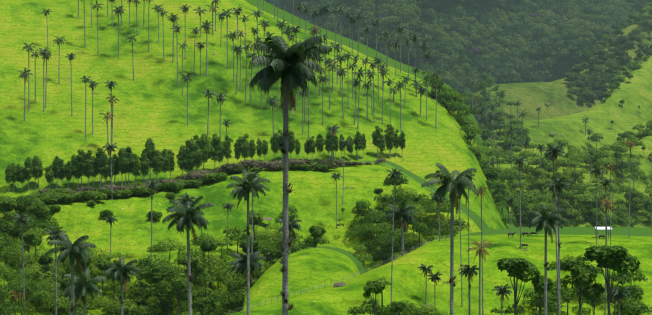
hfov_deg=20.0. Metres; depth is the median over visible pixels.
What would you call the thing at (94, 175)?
eucalyptus tree
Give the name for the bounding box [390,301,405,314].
tall tree
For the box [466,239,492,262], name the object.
palm crown
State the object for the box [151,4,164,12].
palm crown
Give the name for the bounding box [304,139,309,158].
eucalyptus tree
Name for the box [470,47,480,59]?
purple tree
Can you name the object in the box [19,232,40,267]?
tall tree
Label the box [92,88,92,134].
palm trunk
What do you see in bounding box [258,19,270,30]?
palm crown
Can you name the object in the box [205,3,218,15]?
palm crown
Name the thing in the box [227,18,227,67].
palm trunk
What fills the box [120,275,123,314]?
palm trunk
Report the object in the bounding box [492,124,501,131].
palm crown
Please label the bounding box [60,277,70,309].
tall tree
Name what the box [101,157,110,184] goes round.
eucalyptus tree
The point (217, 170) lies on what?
grey bush
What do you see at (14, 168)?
eucalyptus tree
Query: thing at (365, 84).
palm crown
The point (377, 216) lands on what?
trees
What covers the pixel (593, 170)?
palm crown
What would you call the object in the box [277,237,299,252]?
bromeliad
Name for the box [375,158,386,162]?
grey bush
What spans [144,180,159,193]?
palm crown
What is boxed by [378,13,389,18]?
purple tree
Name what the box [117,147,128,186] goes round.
eucalyptus tree
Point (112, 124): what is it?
palm trunk
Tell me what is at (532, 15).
purple tree
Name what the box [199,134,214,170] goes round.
eucalyptus tree
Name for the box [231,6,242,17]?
palm crown
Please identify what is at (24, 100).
palm trunk
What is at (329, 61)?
palm crown
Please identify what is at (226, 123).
palm crown
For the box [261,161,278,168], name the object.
grey bush
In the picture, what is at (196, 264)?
tall tree
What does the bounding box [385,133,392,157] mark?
eucalyptus tree
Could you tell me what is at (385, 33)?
palm crown
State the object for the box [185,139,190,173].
eucalyptus tree
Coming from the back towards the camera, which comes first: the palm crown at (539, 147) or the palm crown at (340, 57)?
the palm crown at (539, 147)
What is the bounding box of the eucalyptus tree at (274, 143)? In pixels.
[270,132,279,160]
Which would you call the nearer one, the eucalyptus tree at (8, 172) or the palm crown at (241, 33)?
the eucalyptus tree at (8, 172)
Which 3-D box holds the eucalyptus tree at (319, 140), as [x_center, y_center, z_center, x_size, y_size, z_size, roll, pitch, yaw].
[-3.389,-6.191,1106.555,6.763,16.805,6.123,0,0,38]
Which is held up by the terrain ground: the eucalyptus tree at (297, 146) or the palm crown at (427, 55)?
the eucalyptus tree at (297, 146)
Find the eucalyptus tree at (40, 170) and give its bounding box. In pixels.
[32,158,43,187]
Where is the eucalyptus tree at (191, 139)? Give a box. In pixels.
[189,138,196,165]
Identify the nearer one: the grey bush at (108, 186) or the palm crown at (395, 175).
the palm crown at (395, 175)
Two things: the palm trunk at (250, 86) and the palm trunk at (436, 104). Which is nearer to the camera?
the palm trunk at (250, 86)
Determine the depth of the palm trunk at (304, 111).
1163.58 m
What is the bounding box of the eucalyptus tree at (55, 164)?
[52,156,61,188]
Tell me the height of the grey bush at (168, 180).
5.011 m
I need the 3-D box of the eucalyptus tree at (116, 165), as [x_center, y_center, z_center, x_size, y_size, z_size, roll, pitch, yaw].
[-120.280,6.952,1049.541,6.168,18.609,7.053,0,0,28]
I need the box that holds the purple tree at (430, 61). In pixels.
[423,57,432,64]
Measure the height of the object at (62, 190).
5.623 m
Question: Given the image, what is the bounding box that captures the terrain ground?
[0,0,651,314]
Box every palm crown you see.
[7,291,25,304]
[13,213,30,228]
[18,67,32,82]
[22,42,35,52]
[30,49,41,57]
[38,46,49,57]
[41,8,52,15]
[42,50,51,61]
[43,226,68,246]
[45,233,95,275]
[53,36,66,45]
[60,291,75,301]
[63,268,105,305]
[65,53,75,61]
[80,76,91,83]
[89,79,98,91]
[91,2,103,10]
[99,111,114,123]
[102,142,118,156]
[103,215,117,226]
[103,257,140,291]
[104,80,117,90]
[105,93,118,106]
[112,5,124,16]
[125,32,137,42]
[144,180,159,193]
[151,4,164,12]
[155,8,166,16]
[162,196,213,241]
[166,12,178,24]
[170,24,181,33]
[177,193,196,208]
[180,5,190,14]
[181,73,193,82]
[189,27,200,34]
[193,6,206,15]
[194,41,205,51]
[201,20,212,32]
[201,89,214,99]
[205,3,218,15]
[215,92,227,104]
[216,12,224,22]
[219,8,234,18]
[222,202,234,211]
[223,119,230,127]
[226,169,269,208]
[227,31,238,41]
[229,251,265,282]
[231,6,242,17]
[233,44,244,56]
[237,29,246,37]
[239,15,250,22]
[243,43,249,51]
[245,52,256,59]
[247,171,259,179]
[249,35,331,116]
[251,9,262,19]
[251,27,259,35]
[253,36,262,42]
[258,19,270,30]
[264,31,274,37]
[265,95,279,108]
[276,20,288,30]
[278,215,301,238]
[282,26,293,38]
[289,34,297,42]
[291,25,300,35]
[294,2,305,13]
[302,6,310,15]
[308,9,318,18]
[308,27,319,36]
[309,25,322,35]
[314,8,324,15]
[317,74,327,85]
[321,3,332,14]
[323,57,335,66]
[326,62,338,70]
[326,124,339,135]
[330,172,342,180]
[332,44,342,53]
[334,54,344,64]
[334,66,348,78]
[335,7,346,14]
[340,139,349,148]
[342,52,353,60]
[346,62,357,70]
[348,15,356,24]
[351,77,362,88]
[353,11,364,19]
[353,67,366,80]
[360,57,370,64]
[362,80,373,88]
[364,69,375,80]
[368,61,378,70]
[370,19,381,27]
[373,57,383,67]
[377,63,387,70]
[377,68,388,77]
[380,30,390,39]
[384,78,394,85]
[385,201,416,231]
[386,168,402,180]
[389,86,399,93]
[391,40,399,49]
[395,81,406,90]
[396,26,404,32]
[400,75,409,84]
[403,38,412,44]
[409,80,422,88]
[410,34,419,42]
[411,66,420,74]
[414,85,427,95]
[418,264,432,276]
[419,41,429,51]
[421,163,478,214]
[422,52,434,60]
[427,272,442,284]
[430,193,446,205]
[431,69,442,78]
[459,265,478,281]
[465,173,475,181]
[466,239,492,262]
[474,186,488,200]
[478,109,485,116]
[480,133,488,141]
[482,95,490,102]
[483,113,496,120]
[488,157,496,166]
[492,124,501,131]
[492,284,511,300]
[506,127,517,137]
[507,197,516,205]
[512,156,527,168]
[516,109,527,118]
[520,139,530,148]
[525,205,566,243]
[535,144,543,151]
[541,144,563,163]
[543,177,572,198]
[590,166,604,178]
[599,178,613,189]
[599,198,614,214]
[611,287,630,303]
[615,157,628,166]
[624,141,635,148]
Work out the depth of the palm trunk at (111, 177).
834.43 m
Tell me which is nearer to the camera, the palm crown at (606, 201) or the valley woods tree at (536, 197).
the palm crown at (606, 201)
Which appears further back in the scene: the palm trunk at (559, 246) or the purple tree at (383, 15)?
the purple tree at (383, 15)
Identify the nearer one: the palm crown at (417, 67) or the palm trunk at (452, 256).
the palm trunk at (452, 256)
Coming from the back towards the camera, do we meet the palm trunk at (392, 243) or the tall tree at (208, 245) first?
the tall tree at (208, 245)
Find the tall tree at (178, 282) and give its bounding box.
[170,272,187,314]
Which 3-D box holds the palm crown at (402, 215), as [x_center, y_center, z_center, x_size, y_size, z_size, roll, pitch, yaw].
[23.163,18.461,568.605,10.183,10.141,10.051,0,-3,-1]
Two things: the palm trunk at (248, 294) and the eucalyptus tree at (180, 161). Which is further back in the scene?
the eucalyptus tree at (180, 161)
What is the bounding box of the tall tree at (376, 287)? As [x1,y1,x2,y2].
[363,280,384,314]
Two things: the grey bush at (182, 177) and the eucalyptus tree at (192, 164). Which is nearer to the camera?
the grey bush at (182, 177)
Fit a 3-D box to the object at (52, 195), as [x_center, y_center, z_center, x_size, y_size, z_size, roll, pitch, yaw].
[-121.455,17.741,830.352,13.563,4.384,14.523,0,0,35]
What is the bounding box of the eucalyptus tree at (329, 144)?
[324,132,334,152]
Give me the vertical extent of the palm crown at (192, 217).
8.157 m
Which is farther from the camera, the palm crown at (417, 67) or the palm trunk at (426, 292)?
the palm crown at (417, 67)
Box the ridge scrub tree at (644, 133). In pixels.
[613,123,651,151]
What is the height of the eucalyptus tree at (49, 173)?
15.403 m
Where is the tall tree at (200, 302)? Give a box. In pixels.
[191,297,209,314]
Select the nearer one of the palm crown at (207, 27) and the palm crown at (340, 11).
the palm crown at (207, 27)
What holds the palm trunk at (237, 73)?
on the terrain ground
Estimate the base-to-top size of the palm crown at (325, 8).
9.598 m
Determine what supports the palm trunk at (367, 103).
on the terrain ground
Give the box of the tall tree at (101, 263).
[95,258,109,298]
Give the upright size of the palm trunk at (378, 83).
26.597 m
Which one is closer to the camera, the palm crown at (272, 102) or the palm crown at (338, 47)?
the palm crown at (272, 102)
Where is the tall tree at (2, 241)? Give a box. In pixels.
[0,237,4,248]
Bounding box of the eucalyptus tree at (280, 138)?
[277,130,282,158]
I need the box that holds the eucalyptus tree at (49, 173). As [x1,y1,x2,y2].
[44,165,53,188]
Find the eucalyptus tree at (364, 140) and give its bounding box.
[360,133,366,157]
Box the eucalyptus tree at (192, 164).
[187,150,194,172]
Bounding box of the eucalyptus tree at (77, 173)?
[72,159,82,187]
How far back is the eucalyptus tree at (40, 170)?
1043.87 m
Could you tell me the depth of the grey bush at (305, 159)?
900.81 m
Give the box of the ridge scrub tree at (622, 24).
[570,2,651,73]
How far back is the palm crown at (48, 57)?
1143.79 m
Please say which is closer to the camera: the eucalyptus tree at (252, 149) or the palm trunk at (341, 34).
the eucalyptus tree at (252, 149)
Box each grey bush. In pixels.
[36,188,48,193]
[76,186,94,191]
[103,184,115,188]
[108,185,133,190]
[159,178,178,183]
[176,175,192,179]
[185,172,205,179]
[192,170,212,174]
[212,168,231,173]
[220,163,242,172]
[238,159,261,169]
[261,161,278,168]
[266,162,281,170]
[288,158,307,167]
[301,158,313,164]
[317,158,341,169]
[347,161,361,165]
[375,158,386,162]
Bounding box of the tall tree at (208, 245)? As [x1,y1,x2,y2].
[200,238,218,287]
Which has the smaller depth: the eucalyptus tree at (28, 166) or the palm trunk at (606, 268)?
the palm trunk at (606, 268)
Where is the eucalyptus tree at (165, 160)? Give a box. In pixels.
[160,149,169,172]
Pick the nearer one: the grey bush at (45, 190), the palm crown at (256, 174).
the palm crown at (256, 174)
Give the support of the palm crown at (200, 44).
attached to the palm trunk
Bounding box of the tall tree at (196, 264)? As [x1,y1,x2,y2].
[181,257,203,292]
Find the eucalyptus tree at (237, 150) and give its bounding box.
[234,139,241,164]
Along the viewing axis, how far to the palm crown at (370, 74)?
1198.08 m
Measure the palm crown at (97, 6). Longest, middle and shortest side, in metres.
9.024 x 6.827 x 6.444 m
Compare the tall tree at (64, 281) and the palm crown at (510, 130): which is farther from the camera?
the palm crown at (510, 130)
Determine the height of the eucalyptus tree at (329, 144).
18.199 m
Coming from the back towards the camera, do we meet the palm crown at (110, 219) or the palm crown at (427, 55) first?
the palm crown at (427, 55)
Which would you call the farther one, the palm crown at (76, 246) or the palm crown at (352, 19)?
the palm crown at (352, 19)
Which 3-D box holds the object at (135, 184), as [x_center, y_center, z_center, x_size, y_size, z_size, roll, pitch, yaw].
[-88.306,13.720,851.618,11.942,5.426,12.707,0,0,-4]
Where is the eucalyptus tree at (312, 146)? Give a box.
[308,136,315,161]
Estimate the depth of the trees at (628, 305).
534.25 m
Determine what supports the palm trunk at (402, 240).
on the terrain ground
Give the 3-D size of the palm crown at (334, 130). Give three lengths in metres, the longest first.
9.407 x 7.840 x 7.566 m
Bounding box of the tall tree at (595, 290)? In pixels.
[582,283,604,314]
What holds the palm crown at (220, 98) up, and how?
attached to the palm trunk at (220, 119)
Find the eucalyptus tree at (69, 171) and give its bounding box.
[65,161,73,187]
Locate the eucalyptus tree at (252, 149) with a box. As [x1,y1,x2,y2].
[249,139,256,159]
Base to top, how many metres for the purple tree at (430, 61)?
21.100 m
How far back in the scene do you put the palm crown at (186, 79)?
1145.84 m
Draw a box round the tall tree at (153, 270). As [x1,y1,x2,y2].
[151,267,165,304]
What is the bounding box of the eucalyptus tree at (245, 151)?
[238,133,249,159]
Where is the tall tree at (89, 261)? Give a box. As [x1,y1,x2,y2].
[80,256,93,272]
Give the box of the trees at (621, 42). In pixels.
[564,8,651,105]
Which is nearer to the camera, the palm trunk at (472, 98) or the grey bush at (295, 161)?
the grey bush at (295, 161)
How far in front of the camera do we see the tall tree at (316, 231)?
793.54 m
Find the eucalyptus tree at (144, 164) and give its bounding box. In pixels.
[140,153,149,175]
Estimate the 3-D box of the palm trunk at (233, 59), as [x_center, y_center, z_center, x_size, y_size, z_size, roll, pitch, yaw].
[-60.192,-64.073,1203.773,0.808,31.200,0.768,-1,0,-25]
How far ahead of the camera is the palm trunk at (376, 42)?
1339.31 m
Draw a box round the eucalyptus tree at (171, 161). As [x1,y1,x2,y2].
[167,149,174,178]
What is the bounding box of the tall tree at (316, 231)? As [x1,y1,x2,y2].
[308,225,325,246]
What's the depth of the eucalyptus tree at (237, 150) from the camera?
1092.67 m
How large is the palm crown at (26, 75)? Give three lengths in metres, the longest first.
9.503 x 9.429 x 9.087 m
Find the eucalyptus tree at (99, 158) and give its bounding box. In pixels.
[94,148,107,187]
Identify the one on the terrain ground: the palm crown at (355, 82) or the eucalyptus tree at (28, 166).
the eucalyptus tree at (28, 166)
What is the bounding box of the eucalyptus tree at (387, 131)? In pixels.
[384,123,395,157]
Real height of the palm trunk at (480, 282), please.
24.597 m
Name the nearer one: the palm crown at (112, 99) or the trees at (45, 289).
the trees at (45, 289)
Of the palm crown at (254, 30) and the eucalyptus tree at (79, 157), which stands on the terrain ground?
the eucalyptus tree at (79, 157)
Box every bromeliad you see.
[69,304,78,314]
[272,291,294,309]
[275,251,291,271]
[277,129,291,154]
[277,180,294,198]
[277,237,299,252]
[447,274,456,286]
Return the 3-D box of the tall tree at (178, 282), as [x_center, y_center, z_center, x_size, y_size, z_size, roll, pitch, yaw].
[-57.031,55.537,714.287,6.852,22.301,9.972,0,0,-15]
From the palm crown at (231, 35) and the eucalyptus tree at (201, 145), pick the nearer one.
the eucalyptus tree at (201, 145)
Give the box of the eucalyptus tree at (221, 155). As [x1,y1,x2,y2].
[218,140,224,161]
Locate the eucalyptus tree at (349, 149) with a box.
[346,136,353,160]
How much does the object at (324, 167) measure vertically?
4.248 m
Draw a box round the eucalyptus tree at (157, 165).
[152,150,164,179]
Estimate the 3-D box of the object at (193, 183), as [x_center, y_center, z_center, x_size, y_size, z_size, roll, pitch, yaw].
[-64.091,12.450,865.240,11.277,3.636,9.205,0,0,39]
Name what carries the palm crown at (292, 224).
attached to the palm trunk at (290, 239)
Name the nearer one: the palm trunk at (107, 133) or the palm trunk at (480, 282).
the palm trunk at (480, 282)
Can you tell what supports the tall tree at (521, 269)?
on the terrain ground
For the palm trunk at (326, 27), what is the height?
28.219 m
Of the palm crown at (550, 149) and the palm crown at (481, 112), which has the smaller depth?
the palm crown at (550, 149)
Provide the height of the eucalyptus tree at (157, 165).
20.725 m
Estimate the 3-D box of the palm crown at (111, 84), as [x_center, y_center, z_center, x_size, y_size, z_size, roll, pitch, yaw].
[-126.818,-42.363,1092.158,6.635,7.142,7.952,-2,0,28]
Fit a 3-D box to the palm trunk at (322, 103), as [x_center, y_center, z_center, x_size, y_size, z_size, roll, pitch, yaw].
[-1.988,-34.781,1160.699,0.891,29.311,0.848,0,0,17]
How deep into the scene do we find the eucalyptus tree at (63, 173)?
1042.11 m
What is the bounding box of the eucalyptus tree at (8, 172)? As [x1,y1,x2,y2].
[4,164,12,191]
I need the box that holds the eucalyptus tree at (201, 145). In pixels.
[193,135,205,170]
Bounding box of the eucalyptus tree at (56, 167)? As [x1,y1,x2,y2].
[52,158,60,188]
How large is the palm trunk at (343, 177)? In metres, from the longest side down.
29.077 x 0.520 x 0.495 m
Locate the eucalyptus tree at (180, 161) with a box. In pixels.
[176,145,189,179]
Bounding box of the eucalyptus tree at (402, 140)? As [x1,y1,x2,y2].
[399,131,405,158]
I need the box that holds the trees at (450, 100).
[421,70,516,223]
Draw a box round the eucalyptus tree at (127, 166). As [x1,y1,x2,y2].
[121,148,130,184]
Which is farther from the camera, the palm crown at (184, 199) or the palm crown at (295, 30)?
the palm crown at (295, 30)
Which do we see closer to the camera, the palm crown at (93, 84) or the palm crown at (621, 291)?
the palm crown at (621, 291)
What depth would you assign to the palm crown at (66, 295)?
715.02 m
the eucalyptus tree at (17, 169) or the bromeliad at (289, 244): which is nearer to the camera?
the bromeliad at (289, 244)
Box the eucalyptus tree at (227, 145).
[222,135,232,162]
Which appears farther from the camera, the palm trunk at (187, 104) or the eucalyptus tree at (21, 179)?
the palm trunk at (187, 104)
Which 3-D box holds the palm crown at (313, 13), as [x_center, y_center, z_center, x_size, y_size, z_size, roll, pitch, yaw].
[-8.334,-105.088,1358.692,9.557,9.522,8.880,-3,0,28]
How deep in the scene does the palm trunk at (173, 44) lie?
1219.08 m
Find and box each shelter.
[261,218,271,225]
[594,227,611,237]
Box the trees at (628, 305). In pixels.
[490,253,651,314]
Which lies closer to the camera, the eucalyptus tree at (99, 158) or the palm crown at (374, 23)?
the eucalyptus tree at (99, 158)
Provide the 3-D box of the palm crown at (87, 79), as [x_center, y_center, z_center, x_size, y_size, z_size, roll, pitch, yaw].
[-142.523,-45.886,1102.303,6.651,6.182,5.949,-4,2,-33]
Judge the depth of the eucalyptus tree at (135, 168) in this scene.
1052.17 m
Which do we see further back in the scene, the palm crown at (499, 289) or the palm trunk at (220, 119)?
the palm trunk at (220, 119)
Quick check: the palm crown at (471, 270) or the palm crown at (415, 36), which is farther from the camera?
the palm crown at (415, 36)
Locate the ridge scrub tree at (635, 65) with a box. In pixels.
[600,43,651,102]
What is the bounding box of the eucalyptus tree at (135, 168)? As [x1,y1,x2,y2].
[130,154,140,181]
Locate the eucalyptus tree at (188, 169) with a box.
[182,148,193,173]
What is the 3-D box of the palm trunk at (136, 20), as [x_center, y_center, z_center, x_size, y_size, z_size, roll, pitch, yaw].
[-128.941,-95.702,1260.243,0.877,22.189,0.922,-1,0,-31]
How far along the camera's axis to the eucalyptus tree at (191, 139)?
1071.13 m
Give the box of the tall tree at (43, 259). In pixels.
[38,254,53,271]
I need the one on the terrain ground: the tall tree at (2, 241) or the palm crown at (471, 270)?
the tall tree at (2, 241)
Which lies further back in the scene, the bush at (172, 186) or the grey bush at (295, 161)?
the grey bush at (295, 161)
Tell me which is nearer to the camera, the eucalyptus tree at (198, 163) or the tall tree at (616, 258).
the tall tree at (616, 258)
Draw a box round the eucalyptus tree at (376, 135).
[371,126,382,157]
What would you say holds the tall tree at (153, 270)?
on the terrain ground
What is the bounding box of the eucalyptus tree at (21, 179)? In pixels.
[17,166,27,190]
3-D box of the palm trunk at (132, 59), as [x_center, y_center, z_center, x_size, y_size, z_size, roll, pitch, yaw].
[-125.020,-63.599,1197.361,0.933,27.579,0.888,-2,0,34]
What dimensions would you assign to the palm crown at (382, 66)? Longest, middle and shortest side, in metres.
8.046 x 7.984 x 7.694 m
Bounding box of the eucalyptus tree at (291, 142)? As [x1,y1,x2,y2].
[288,132,295,158]
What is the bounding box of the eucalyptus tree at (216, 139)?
[209,134,221,172]
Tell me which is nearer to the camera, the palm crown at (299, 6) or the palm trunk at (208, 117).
the palm trunk at (208, 117)
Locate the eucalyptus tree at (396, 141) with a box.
[393,129,399,148]
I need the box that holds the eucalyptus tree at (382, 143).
[379,134,385,158]
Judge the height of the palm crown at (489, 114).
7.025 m
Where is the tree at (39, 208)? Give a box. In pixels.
[25,200,49,221]
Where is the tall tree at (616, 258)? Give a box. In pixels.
[584,245,640,314]
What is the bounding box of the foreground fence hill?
[228,235,449,314]
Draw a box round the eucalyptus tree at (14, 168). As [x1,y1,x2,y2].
[11,163,16,192]
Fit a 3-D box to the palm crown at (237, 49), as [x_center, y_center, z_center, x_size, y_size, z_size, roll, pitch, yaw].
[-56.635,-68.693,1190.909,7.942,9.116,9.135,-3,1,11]
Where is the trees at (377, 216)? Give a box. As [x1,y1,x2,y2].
[337,172,469,264]
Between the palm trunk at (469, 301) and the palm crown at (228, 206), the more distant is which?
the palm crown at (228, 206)
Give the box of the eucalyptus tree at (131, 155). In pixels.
[126,146,135,183]
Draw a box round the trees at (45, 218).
[0,186,58,248]
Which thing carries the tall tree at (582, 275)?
on the terrain ground
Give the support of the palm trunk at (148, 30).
on the terrain ground
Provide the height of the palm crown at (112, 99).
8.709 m
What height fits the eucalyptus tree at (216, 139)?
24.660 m
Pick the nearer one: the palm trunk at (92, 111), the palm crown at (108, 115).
the palm crown at (108, 115)
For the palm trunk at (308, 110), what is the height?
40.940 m
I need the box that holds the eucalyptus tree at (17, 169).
[14,164,20,181]
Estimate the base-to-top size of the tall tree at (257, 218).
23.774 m
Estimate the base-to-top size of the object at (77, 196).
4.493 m
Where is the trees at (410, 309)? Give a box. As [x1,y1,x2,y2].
[347,276,448,314]
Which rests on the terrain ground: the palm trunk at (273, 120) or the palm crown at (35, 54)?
the palm trunk at (273, 120)
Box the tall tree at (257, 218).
[249,210,262,239]
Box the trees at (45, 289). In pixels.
[0,205,372,314]
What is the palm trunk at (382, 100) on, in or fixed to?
on the terrain ground
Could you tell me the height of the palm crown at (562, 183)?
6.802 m
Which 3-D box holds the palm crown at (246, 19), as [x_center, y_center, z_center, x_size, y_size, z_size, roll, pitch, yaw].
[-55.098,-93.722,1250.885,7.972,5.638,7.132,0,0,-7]
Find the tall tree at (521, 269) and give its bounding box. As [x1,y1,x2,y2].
[497,258,540,314]
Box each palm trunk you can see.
[22,225,24,314]
[24,78,24,120]
[28,52,29,110]
[35,60,35,101]
[43,55,44,111]
[45,59,46,107]
[55,235,56,314]
[58,41,59,83]
[71,71,72,115]
[71,250,74,314]
[83,288,85,314]
[84,3,85,46]
[85,79,85,139]
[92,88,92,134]
[97,10,98,54]
[107,117,108,154]
[110,152,112,199]
[110,223,110,261]
[111,89,111,145]
[112,99,113,145]
[118,14,118,57]
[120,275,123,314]
[132,40,133,80]
[136,5,137,32]
[148,9,148,51]
[151,189,151,258]
[158,12,158,42]
[162,13,164,58]
[172,18,173,62]
[176,31,177,86]
[182,47,182,95]
[185,12,185,58]
[186,222,191,314]
[187,82,188,125]
[193,41,194,74]
[206,29,207,75]
[207,94,208,135]
[220,102,220,137]
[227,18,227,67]
[233,35,234,82]
[236,52,237,93]
[240,36,240,90]
[245,53,246,101]
[247,187,249,314]
[250,66,251,102]
[251,194,252,285]
[272,106,273,134]
[282,67,288,314]
[289,225,290,253]
[302,93,303,133]
[304,93,305,122]
[308,82,308,138]
[322,82,322,124]
[326,11,326,45]
[329,68,329,108]
[335,11,335,41]
[336,180,336,228]
[340,14,341,52]
[342,78,343,118]
[342,146,344,204]
[347,59,348,108]
[352,23,352,53]
[352,70,353,98]
[354,90,355,124]
[357,17,359,56]
[357,79,359,129]
[367,87,367,119]
[373,70,374,122]
[376,26,376,58]
[378,65,378,100]
[382,76,383,124]
[390,178,394,306]
[395,46,395,76]
[400,32,400,71]
[400,89,401,131]
[401,223,404,255]
[425,274,426,304]
[426,80,426,120]
[435,74,436,128]
[438,203,439,236]
[450,191,453,314]
[459,200,462,306]
[468,187,468,300]
[469,281,470,314]
[472,83,472,117]
[479,248,480,314]
[481,197,483,314]
[511,131,511,169]
[519,164,521,248]
[544,226,546,314]
[552,152,559,314]
[558,185,560,314]
[596,171,597,245]
[605,187,605,245]
[605,204,606,314]
[610,167,610,245]
[618,293,619,314]
[629,146,630,236]
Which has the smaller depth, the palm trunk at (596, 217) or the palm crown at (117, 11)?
the palm trunk at (596, 217)
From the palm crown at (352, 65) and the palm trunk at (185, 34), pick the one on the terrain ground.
the palm trunk at (185, 34)
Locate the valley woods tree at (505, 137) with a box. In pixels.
[477,116,603,154]
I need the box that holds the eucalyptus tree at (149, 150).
[141,137,156,180]
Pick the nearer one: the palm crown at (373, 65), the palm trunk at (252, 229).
the palm trunk at (252, 229)
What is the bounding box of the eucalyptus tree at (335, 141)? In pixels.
[333,135,338,158]
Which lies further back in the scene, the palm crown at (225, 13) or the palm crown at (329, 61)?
the palm crown at (225, 13)
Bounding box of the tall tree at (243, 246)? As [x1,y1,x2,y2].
[239,240,261,256]
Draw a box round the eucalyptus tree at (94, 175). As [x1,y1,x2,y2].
[91,156,96,176]
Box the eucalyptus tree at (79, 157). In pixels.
[75,149,86,186]
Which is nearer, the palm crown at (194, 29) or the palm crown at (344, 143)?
the palm crown at (344, 143)
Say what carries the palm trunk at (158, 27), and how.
on the terrain ground
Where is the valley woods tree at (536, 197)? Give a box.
[481,120,651,226]
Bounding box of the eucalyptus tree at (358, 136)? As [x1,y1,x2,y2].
[353,131,362,159]
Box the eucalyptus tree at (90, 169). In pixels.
[81,150,94,185]
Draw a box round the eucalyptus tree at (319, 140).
[315,133,324,159]
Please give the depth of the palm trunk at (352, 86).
1214.35 m
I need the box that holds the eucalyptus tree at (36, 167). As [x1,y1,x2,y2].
[31,155,39,189]
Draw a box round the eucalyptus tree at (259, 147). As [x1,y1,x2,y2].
[256,138,263,156]
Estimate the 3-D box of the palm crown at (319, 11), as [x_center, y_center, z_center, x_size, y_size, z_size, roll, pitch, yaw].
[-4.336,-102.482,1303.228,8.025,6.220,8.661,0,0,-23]
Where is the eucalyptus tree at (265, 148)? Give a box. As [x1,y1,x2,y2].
[262,140,268,155]
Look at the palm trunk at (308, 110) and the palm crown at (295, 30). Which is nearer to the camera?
the palm trunk at (308, 110)
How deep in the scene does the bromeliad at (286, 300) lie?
224.01 m
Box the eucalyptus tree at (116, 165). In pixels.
[110,153,118,185]
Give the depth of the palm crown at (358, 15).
1319.49 m
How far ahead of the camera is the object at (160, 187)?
848.65 m
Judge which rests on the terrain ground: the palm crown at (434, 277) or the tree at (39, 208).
the tree at (39, 208)
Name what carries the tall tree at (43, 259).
on the terrain ground
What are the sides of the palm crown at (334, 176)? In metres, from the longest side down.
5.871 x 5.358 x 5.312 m
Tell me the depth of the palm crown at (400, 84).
1184.45 m
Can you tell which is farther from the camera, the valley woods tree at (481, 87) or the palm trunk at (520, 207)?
the valley woods tree at (481, 87)
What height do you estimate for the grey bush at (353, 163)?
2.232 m
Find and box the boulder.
[332,282,345,287]
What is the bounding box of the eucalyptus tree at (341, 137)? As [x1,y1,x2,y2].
[338,134,344,158]
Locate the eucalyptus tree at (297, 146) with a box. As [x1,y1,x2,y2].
[294,139,300,154]
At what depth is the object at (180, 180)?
865.18 m
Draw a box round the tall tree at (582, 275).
[570,265,596,314]
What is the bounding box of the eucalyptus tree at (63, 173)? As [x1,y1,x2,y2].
[59,159,66,187]
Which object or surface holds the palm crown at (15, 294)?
attached to the palm trunk
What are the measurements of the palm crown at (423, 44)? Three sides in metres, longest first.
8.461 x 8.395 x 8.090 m
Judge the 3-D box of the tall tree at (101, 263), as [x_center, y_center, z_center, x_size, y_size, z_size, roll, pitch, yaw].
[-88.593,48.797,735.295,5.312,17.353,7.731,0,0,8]
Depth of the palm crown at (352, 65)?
1214.10 m
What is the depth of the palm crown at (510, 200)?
596.36 m
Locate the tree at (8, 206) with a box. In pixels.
[0,199,16,220]
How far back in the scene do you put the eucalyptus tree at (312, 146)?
1105.93 m
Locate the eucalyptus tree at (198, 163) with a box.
[189,139,202,171]
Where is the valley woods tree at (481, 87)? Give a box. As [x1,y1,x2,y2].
[462,74,519,129]
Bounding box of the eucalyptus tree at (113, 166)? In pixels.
[107,157,114,184]
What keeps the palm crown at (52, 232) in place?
attached to the palm trunk at (55, 284)
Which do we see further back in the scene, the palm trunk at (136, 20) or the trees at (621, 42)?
the trees at (621, 42)
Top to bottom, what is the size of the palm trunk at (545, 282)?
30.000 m
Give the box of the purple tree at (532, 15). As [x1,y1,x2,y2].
[528,13,539,18]
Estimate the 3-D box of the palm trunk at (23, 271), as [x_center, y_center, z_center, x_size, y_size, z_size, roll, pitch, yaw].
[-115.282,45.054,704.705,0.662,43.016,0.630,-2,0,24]
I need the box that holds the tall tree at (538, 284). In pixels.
[531,275,553,314]
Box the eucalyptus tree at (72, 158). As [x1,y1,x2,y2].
[71,154,75,186]
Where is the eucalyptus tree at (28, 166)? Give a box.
[22,157,32,190]
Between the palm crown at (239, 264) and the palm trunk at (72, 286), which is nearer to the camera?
the palm trunk at (72, 286)

